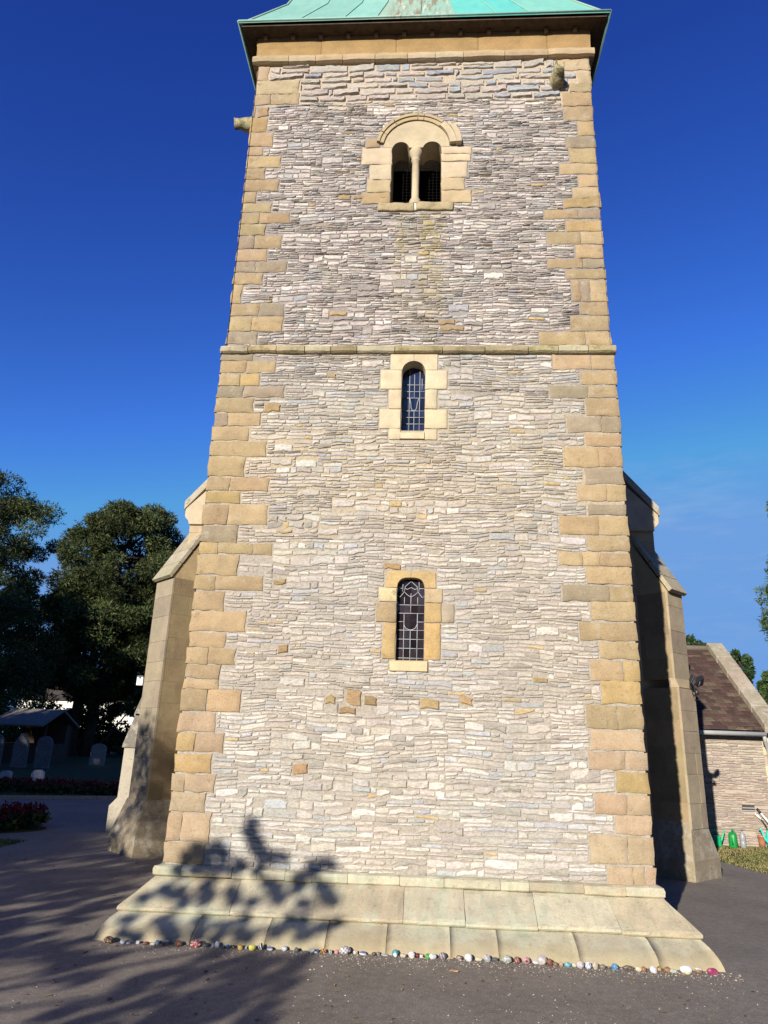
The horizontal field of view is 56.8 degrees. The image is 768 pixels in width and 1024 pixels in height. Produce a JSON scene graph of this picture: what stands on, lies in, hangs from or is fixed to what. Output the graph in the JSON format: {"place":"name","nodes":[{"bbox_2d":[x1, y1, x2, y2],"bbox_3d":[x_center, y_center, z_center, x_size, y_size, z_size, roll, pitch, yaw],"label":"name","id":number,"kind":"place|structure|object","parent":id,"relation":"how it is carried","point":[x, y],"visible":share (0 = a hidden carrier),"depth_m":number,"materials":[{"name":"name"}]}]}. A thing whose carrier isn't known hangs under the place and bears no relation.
{"place":"outdoors","nodes":[
{"label":"outdoors","id":0,"kind":"place"},
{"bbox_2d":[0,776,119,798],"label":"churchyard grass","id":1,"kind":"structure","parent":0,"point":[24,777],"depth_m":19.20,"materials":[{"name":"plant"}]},
{"bbox_2d":[17,687,132,730],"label":"white house","id":2,"kind":"structure","parent":0,"point":[67,707],"depth_m":130.84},
{"bbox_2d":[0,799,767,1023],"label":"path","id":3,"kind":"structure","parent":0,"point":[726,915],"depth_m":5.16,"materials":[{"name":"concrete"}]},
{"bbox_2d":[0,838,27,847],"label":"lawn edge","id":4,"kind":"object","parent":3,"relation":"on","point":[8,842],"visible":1,"depth_m":10.68,"materials":[{"name":"green plant"}]},
{"bbox_2d":[0,800,51,832],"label":"flowerbed","id":5,"kind":"object","parent":3,"relation":"on","point":[16,817],"visible":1,"depth_m":12.18,"materials":[{"name":"plant"}]},
{"bbox_2d":[103,936,113,943],"bbox_3d":[-2.221,3.451,5.725,0.089,0.057,0.059,-8,-17,5],"label":"painted pebble","id":6,"kind":"object","parent":3,"relation":"on","point":[108,939],"visible":1,"depth_m":5.71,"materials":[{"name":"beige stone"}]},
{"bbox_2d":[162,939,168,945],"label":"painted pebble","id":7,"kind":"object","parent":3,"relation":"on","point":[165,942],"visible":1,"depth_m":5.71,"materials":[{"name":"blue stone"}]},
{"bbox_2d":[175,940,181,946],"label":"painted pebble","id":8,"kind":"object","parent":3,"relation":"on","point":[178,942],"visible":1,"depth_m":5.70,"materials":[{"name":"brown stone"}]},
{"bbox_2d":[190,939,200,947],"bbox_3d":[-1.512,3.465,5.698,0.092,0.060,0.056,-6,-12,-1],"label":"painted pebble","id":9,"kind":"object","parent":3,"relation":"on","point":[195,943],"visible":1,"depth_m":5.68,"materials":[{"name":"stone"}]},
{"bbox_2d":[202,942,208,947],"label":"painted pebble","id":10,"kind":"object","parent":3,"relation":"on","point":[205,944],"visible":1,"depth_m":5.70,"materials":[{"name":"stone"}]},
{"bbox_2d":[249,944,255,950],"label":"painted pebble","id":11,"kind":"object","parent":3,"relation":"on","point":[252,947],"visible":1,"depth_m":5.65,"materials":[{"name":"yellow stone"}]},
{"bbox_2d":[258,943,263,950],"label":"painted pebble","id":12,"kind":"object","parent":3,"relation":"on","point":[260,947],"visible":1,"depth_m":5.66,"materials":[{"name":"white stone"}]},
{"bbox_2d":[339,946,350,954],"bbox_3d":[-0.311,3.481,5.634,0.101,0.068,0.060,-5,-16,-2],"label":"painted pebble","id":13,"kind":"object","parent":3,"relation":"on","point":[344,950],"visible":1,"depth_m":5.62,"materials":[{"name":"stone"}]},
{"bbox_2d":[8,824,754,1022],"bbox_3d":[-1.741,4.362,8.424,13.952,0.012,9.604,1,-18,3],"label":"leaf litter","id":14,"kind":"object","parent":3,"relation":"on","point":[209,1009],"visible":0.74,"depth_m":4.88,"materials":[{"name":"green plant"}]},
{"bbox_2d":[11,942,757,1023],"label":"loose grit","id":15,"kind":"object","parent":3,"relation":"on","point":[447,969],"visible":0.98,"depth_m":5.42,"materials":[{"name":"grey gravel"}]},
{"bbox_2d":[392,949,398,956],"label":"painted pebble","id":16,"kind":"object","parent":3,"relation":"on","point":[395,952],"visible":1,"depth_m":5.61,"materials":[{"name":"teal stone"}]},
{"bbox_2d":[92,0,724,971],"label":"church tower","id":17,"kind":"structure","parent":3,"relation":"on","point":[410,714],"depth_m":7.34,"materials":[{"name":"stone"}]},
{"bbox_2d":[379,354,446,439],"bbox_3d":[0.331,-1.243,7.941,0.742,1.046,0.266,1,-18,3],"label":"upper lancet window","id":18,"kind":"structure","parent":17,"relation":"in","point":[419,404],"depth_m":7.90,"materials":[{"name":"stone"}]},
{"bbox_2d":[376,570,453,671],"bbox_3d":[0.313,1.109,7.171,0.777,1.012,0.266,1,-18,3],"label":"lower lancet window","id":19,"kind":"structure","parent":17,"relation":"in","point":[416,643],"depth_m":7.10,"materials":[{"name":"stone"}]},
{"bbox_2d":[361,113,471,211],"bbox_3d":[0.410,-4.332,8.994,1.385,1.502,0.396,1,-18,3],"label":"belfry window","id":20,"kind":"structure","parent":17,"relation":"in","point":[415,139],"depth_m":8.91,"materials":[{"name":"stone"}]},
{"bbox_2d":[408,951,414,956],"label":"painted pebble","id":21,"kind":"object","parent":3,"relation":"on","point":[411,953],"visible":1,"depth_m":5.60,"materials":[{"name":"white stone"}]},
{"bbox_2d":[105,471,721,882],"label":"buttresses","id":22,"kind":"structure","parent":3,"relation":"on","point":[139,811],"depth_m":10.49,"materials":[{"name":"stone"}]},
{"bbox_2d":[136,675,144,685],"bbox_3d":[-4.379,3.070,12.923,0.222,0.173,0.121,1,-18,3],"label":"security lamp","id":23,"kind":"object","parent":22,"relation":"attached to","point":[140,680],"visible":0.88,"depth_m":12.88,"materials":[{"name":"white paint"}]},
{"bbox_2d":[689,674,703,696],"bbox_3d":[4.535,2.526,10.343,0.408,0.324,0.146,17,-23,-39],"label":"twin floodlight","id":24,"kind":"object","parent":22,"relation":"attached to","point":[699,680],"visible":1,"depth_m":10.36,"materials":[{"name":"black metal"}]},
{"bbox_2d":[429,953,435,958],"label":"painted pebble","id":25,"kind":"object","parent":3,"relation":"on","point":[432,955],"visible":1,"depth_m":5.58,"materials":[{"name":"white stone"}]},
{"bbox_2d":[439,952,446,959],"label":"painted pebble","id":26,"kind":"object","parent":3,"relation":"on","point":[442,956],"visible":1,"depth_m":5.58,"materials":[{"name":"stone"}]},
{"bbox_2d":[464,953,471,961],"bbox_3d":[0.662,3.497,5.573,0.063,0.060,0.047,2,-12,14],"label":"painted pebble","id":27,"kind":"object","parent":3,"relation":"on","point":[468,957],"visible":1,"depth_m":5.56,"materials":[{"name":"white stone"}]},
{"bbox_2d":[483,954,490,961],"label":"painted pebble","id":28,"kind":"object","parent":3,"relation":"on","point":[486,957],"visible":1,"depth_m":5.56,"materials":[{"name":"grey stone"}]},
{"bbox_2d":[502,955,511,963],"bbox_3d":[0.960,3.497,5.550,0.077,0.062,0.055,2,-11,8],"label":"painted pebble","id":29,"kind":"object","parent":3,"relation":"on","point":[507,959],"visible":1,"depth_m":5.53,"materials":[{"name":"grey stone"}]},
{"bbox_2d":[514,956,519,963],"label":"painted pebble","id":30,"kind":"object","parent":3,"relation":"on","point":[516,960],"visible":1,"depth_m":5.54,"materials":[{"name":"stone"}]},
{"bbox_2d":[522,957,529,963],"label":"painted pebble","id":31,"kind":"object","parent":3,"relation":"on","point":[526,960],"visible":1,"depth_m":5.54,"materials":[{"name":"pink stone"}]},
{"bbox_2d":[537,955,546,964],"bbox_3d":[1.231,3.498,5.542,0.081,0.068,0.065,2,-23,-3],"label":"painted pebble","id":32,"kind":"object","parent":3,"relation":"on","point":[541,959],"visible":1,"depth_m":5.52,"materials":[{"name":"white stone"}]},
{"bbox_2d":[547,959,552,965],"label":"painted pebble","id":33,"kind":"object","parent":3,"relation":"on","point":[549,962],"visible":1,"depth_m":5.51,"materials":[{"name":"brown stone"}]},
{"bbox_2d":[564,962,570,967],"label":"painted pebble","id":34,"kind":"object","parent":3,"relation":"on","point":[567,964],"visible":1,"depth_m":5.49,"materials":[{"name":"teal stone"}]},
{"bbox_2d":[576,961,583,968],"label":"painted pebble","id":35,"kind":"object","parent":3,"relation":"on","point":[579,964],"visible":1,"depth_m":5.46,"materials":[{"name":"stone"}]},
{"bbox_2d":[585,962,591,969],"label":"painted pebble","id":36,"kind":"object","parent":3,"relation":"on","point":[588,965],"visible":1,"depth_m":5.46,"materials":[{"name":"white stone"}]},
{"bbox_2d":[592,962,597,969],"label":"painted pebble","id":37,"kind":"object","parent":3,"relation":"on","point":[595,965],"visible":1,"depth_m":5.46,"materials":[{"name":"beige stone"}]},
{"bbox_2d":[599,964,605,969],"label":"painted pebble","id":38,"kind":"object","parent":3,"relation":"on","point":[602,966],"visible":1,"depth_m":5.47,"materials":[{"name":"beige stone"}]},
{"bbox_2d":[611,963,617,969],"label":"painted pebble","id":39,"kind":"object","parent":3,"relation":"on","point":[614,966],"visible":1,"depth_m":5.46,"materials":[{"name":"blue stone"}]},
{"bbox_2d":[622,965,634,969],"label":"painted pebble","id":40,"kind":"object","parent":3,"relation":"on","point":[626,967],"visible":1,"depth_m":5.47,"materials":[{"name":"brown stone"}]},
{"bbox_2d":[650,966,657,972],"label":"painted pebble","id":41,"kind":"object","parent":3,"relation":"on","point":[653,969],"visible":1,"depth_m":5.42,"materials":[{"name":"white stone"}]},
{"bbox_2d":[664,967,669,972],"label":"painted pebble","id":42,"kind":"object","parent":3,"relation":"on","point":[666,969],"visible":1,"depth_m":5.44,"materials":[{"name":"orange stone"}]},
{"bbox_2d":[679,965,691,974],"bbox_3d":[2.311,3.506,5.436,0.091,0.061,0.050,-4,-13,19],"label":"painted pebble","id":43,"kind":"object","parent":3,"relation":"on","point":[685,969],"visible":1,"depth_m":5.42,"materials":[{"name":"white stone"}]},
{"bbox_2d":[695,967,701,973],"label":"painted pebble","id":44,"kind":"object","parent":3,"relation":"on","point":[698,970],"visible":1,"depth_m":5.44,"materials":[{"name":"white stone"}]},
{"bbox_2d":[707,968,717,974],"bbox_3d":[2.515,3.519,5.436,0.089,0.050,0.039,6,-24,-2],"label":"painted pebble","id":45,"kind":"object","parent":3,"relation":"on","point":[712,971],"visible":1,"depth_m":5.42,"materials":[{"name":"pink stone"}]},
{"bbox_2d":[0,746,767,872],"bbox_3d":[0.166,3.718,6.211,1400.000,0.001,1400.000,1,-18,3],"label":"ground","id":46,"kind":"structure","parent":0,"point":[76,766],"depth_m":31.34,"materials":[{"name":"plant"}]},
{"bbox_2d":[0,734,4,764],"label":"headstone","id":47,"kind":"object","parent":46,"relation":"on","point":[2,740],"visible":1,"depth_m":33.09,"materials":[{"name":"grey stone"}]},
{"bbox_2d":[0,771,12,779],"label":"headstone","id":48,"kind":"object","parent":46,"relation":"on","point":[6,773],"visible":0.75,"depth_m":23.57,"materials":[{"name":"grey stone"}]},
{"bbox_2d":[10,734,29,767],"bbox_3d":[-17.022,11.217,33.246,0.700,1.600,0.140,2,-15,1],"label":"headstone","id":49,"kind":"object","parent":46,"relation":"on","point":[20,751],"visible":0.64,"depth_m":33.17,"materials":[{"name":"grey stone"}]},
{"bbox_2d":[0,582,58,741],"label":"evergreen tree","id":50,"kind":"object","parent":46,"relation":"on","point":[12,612],"visible":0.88,"depth_m":46.91,"materials":[{"name":"green plant"}]},
{"bbox_2d":[0,468,66,731],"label":"evergreen tree","id":51,"kind":"object","parent":46,"relation":"on","point":[16,510],"visible":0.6,"depth_m":55.88,"materials":[{"name":"green plant"}]},
{"bbox_2d":[31,770,44,781],"bbox_3d":[-11.389,8.745,23.343,0.400,0.519,0.160,4,-19,-8],"label":"headstone","id":52,"kind":"object","parent":46,"relation":"on","point":[38,774],"visible":0.6,"depth_m":23.30,"materials":[{"name":"grey stone"}]},
{"bbox_2d":[0,708,79,762],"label":"timber shelter","id":53,"kind":"object","parent":46,"relation":"on","point":[55,725],"visible":0.71,"depth_m":39.76,"materials":[{"name":"wood"}]},
{"bbox_2d":[33,736,53,767],"bbox_3d":[-16.007,11.336,33.381,0.750,1.520,0.140,1,-17,7],"label":"headstone","id":54,"kind":"object","parent":46,"relation":"on","point":[43,753],"visible":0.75,"depth_m":33.32,"materials":[{"name":"grey stone"}]},
{"bbox_2d":[0,795,116,799],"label":"kerb","id":55,"kind":"structure","parent":46,"relation":"on","point":[58,797],"depth_m":17.94,"materials":[{"name":"stone"}]},
{"bbox_2d":[0,776,119,795],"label":"flowerbed","id":56,"kind":"object","parent":46,"relation":"on","point":[42,786],"visible":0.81,"depth_m":19.39,"materials":[{"name":"plant"}]},
{"bbox_2d":[1,703,130,753],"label":"boundary hedge","id":57,"kind":"object","parent":46,"relation":"on","point":[113,741],"visible":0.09,"depth_m":57.52,"materials":[{"name":"green plant"}]},
{"bbox_2d":[3,570,138,707],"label":"evergreen tree","id":58,"kind":"object","parent":46,"relation":"on","point":[86,651],"visible":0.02,"depth_m":57.86,"materials":[{"name":"green plant"}]},
{"bbox_2d":[88,744,106,764],"bbox_3d":[-15.610,13.270,38.755,0.800,1.200,0.160,4,-19,-2],"label":"headstone","id":59,"kind":"object","parent":46,"relation":"on","point":[98,754],"visible":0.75,"depth_m":38.69,"materials":[{"name":"grey stone"}]},
{"bbox_2d":[32,498,185,755],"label":"evergreen tree","id":60,"kind":"object","parent":46,"relation":"on","point":[99,563],"visible":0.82,"depth_m":52.91,"materials":[{"name":"green plant"}]},
{"bbox_2d":[686,634,706,645],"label":"broadleaf tree","id":61,"kind":"object","parent":46,"relation":"on","point":[691,640],"visible":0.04,"depth_m":44.29,"materials":[{"name":"green plant"}]},
{"bbox_2d":[667,643,767,846],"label":"annexe","id":62,"kind":"structure","parent":46,"relation":"on","point":[732,709],"depth_m":13.71,"materials":[{"name":"stone"}]},
{"bbox_2d":[710,830,724,846],"bbox_3d":[6.153,6.011,13.098,0.339,0.281,0.138,5,-18,-10],"label":"watering can","id":63,"kind":"object","parent":46,"relation":"on","point":[717,839],"visible":0.8,"depth_m":13.04,"materials":[{"name":"plastic"}]},
{"bbox_2d":[728,829,737,847],"bbox_3d":[6.405,5.985,13.030,0.149,0.304,0.367,-8,-21,29],"label":"bottle","id":64,"kind":"object","parent":46,"relation":"on","point":[732,838],"visible":1,"depth_m":12.92,"materials":[{"name":"plastic"}]},
{"bbox_2d":[715,845,767,873],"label":"dry grass","id":65,"kind":"structure","parent":46,"relation":"on","point":[744,851],"depth_m":11.75,"materials":[{"name":"green plant"}]},
{"bbox_2d":[739,830,746,847],"bbox_3d":[6.546,5.963,12.957,0.106,0.308,0.106,1,-18,3],"label":"plastic bottle","id":66,"kind":"object","parent":46,"relation":"on","point":[742,837],"visible":0.98,"depth_m":12.92,"materials":[{"name":"white plastic"}]},
{"bbox_2d":[730,649,756,685],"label":"broadleaf tree","id":67,"kind":"object","parent":46,"relation":"on","point":[745,662],"visible":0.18,"depth_m":43.33,"materials":[{"name":"green plant"}]},
{"bbox_2d":[754,500,767,640],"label":"cypress tree","id":68,"kind":"object","parent":46,"relation":"on","point":[764,620],"visible":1,"depth_m":20.94,"materials":[{"name":"green plant"}]},
{"bbox_2d":[755,670,767,704],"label":"broadleaf tree","id":69,"kind":"object","parent":46,"relation":"on","point":[762,686],"visible":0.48,"depth_m":42.35,"materials":[{"name":"green plant"}]},
{"bbox_2d":[757,835,765,847],"bbox_3d":[6.986,6.085,13.124,0.140,0.208,0.140,1,-18,3],"label":"flower pot","id":70,"kind":"object","parent":46,"relation":"on","point":[761,841],"visible":0.96,"depth_m":13.08,"materials":[{"name":"ceramic"}]},
{"bbox_2d":[756,808,767,821],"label":"long handled tool","id":71,"kind":"object","parent":46,"relation":"on","point":[760,812],"visible":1,"depth_m":13.27,"materials":[{"name":"white paint"}]},
{"bbox_2d":[759,828,767,846],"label":"watering can","id":72,"kind":"object","parent":46,"relation":"on","point":[765,838],"visible":1,"depth_m":13.09,"materials":[{"name":"plastic"}]},
{"bbox_2d":[0,0,767,731],"label":"sky","id":73,"kind":"structure","parent":0,"point":[123,157],"materials":[{"name":"blue"}]}
]}

